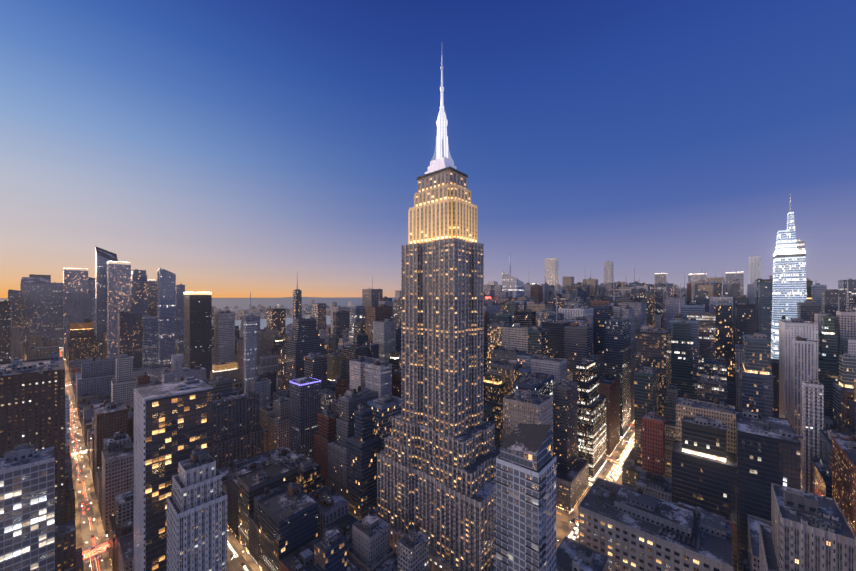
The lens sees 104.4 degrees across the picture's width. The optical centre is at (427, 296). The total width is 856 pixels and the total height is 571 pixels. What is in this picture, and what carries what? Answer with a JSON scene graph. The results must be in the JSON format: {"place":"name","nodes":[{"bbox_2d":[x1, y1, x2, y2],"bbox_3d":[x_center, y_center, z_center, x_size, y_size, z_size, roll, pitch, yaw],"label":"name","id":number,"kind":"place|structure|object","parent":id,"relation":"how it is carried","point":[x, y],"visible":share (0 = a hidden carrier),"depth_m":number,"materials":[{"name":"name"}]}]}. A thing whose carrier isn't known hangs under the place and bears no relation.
{"place":"outdoors","nodes":[
{"label":"outdoors","id":0,"kind":"place"},
{"bbox_2d":[0,297,394,310],"bbox_3d":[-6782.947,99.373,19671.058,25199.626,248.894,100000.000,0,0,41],"label":"new jersey hills","id":1,"kind":"structure","parent":0,"point":[242,303],"depth_m":10450.28,"materials":[{"name":"grey"}]},
{"bbox_2d":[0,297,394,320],"bbox_3d":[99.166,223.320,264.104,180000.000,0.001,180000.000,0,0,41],"label":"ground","id":2,"kind":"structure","parent":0,"point":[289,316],"depth_m":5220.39,"materials":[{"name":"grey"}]},
{"bbox_2d":[59,315,350,348],"bbox_3d":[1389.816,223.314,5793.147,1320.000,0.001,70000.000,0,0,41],"label":"hudson river","id":3,"kind":"structure","parent":0,"point":[263,322],"depth_m":2998.69,"materials":[{"name":"grey liquid"}]},
{"bbox_2d":[212,300,393,319],"bbox_3d":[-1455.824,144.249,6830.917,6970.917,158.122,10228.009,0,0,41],"label":"jersey shore","id":4,"kind":"structure","parent":0,"point":[308,310],"depth_m":4395.40,"materials":[{"name":"grey"}]},
{"bbox_2d":[24,351,801,570],"bbox_3d":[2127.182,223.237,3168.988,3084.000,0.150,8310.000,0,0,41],"label":"pavements","id":5,"kind":"structure","parent":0,"point":[562,527],"depth_m":338.62,"materials":[{"name":"grey concrete"}]},
{"bbox_2d":[0,194,855,570],"bbox_3d":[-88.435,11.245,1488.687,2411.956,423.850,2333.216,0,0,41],"label":"skyscrapers","id":6,"kind":"structure","parent":5,"relation":"on","point":[180,508],"depth_m":236.51,"materials":[{"name":"grey concrete"}]},
{"bbox_2d":[291,297,490,385],"bbox_3d":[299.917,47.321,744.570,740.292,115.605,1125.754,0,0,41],"label":"rooftop lights","id":7,"kind":"object","parent":6,"relation":"on","point":[320,380],"visible":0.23,"depth_m":403.38,"materials":[{"name":"paint"}]},
{"bbox_2d":[12,267,855,570],"bbox_3d":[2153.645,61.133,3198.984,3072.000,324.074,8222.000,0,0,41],"label":"city blocks","id":8,"kind":"structure","parent":5,"relation":"on","point":[704,373],"depth_m":398.39,"materials":[{"name":"grey concrete"}]},
{"bbox_2d":[368,166,499,570],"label":"skyscraper","id":9,"kind":"structure","parent":5,"relation":"on","point":[436,459],"depth_m":268.82,"materials":[{"name":"grey stone"}]},
{"bbox_2d":[425,55,455,173],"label":"spire","id":10,"kind":"structure","parent":9,"relation":"on","point":[441,158],"depth_m":282.87,"materials":[{"name":"grey metal"}]},
{"bbox_2d":[25,349,801,570],"bbox_3d":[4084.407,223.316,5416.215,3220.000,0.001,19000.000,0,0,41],"label":"manhattan roads","id":11,"kind":"structure","parent":0,"point":[86,537],"depth_m":348.41,"materials":[{"name":"grey asphalt"}]},
{"bbox_2d":[66,388,606,569],"bbox_3d":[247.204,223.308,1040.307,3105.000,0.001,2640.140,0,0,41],"label":"street lane lines","id":12,"kind":"object","parent":11,"relation":"on","point":[85,506],"visible":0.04,"depth_m":341.97,"materials":[{"name":"white paint"}]},
{"bbox_2d":[60,350,633,570],"bbox_3d":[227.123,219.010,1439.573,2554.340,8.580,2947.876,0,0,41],"label":"traffic","id":13,"kind":"object","parent":11,"relation":"on","point":[243,564],"visible":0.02,"depth_m":389.39,"materials":[{"name":"paint"}]},
{"bbox_2d":[65,384,633,562],"bbox_3d":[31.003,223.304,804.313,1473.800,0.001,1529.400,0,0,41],"label":"street crossings","id":14,"kind":"object","parent":11,"relation":"on","point":[98,543],"depth_m":297.96,"materials":[{"name":"white paint"}]},
{"bbox_2d":[69,384,633,561],"bbox_3d":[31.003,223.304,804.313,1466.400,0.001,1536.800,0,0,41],"label":"avenue crossings","id":15,"kind":"object","parent":11,"relation":"on","point":[103,548],"visible":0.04,"depth_m":300.38,"materials":[{"name":"white paint"}]},
{"bbox_2d":[0,0,855,297],"label":"sky","id":16,"kind":"structure","parent":0,"point":[229,148],"materials":[{"name":"blue"}]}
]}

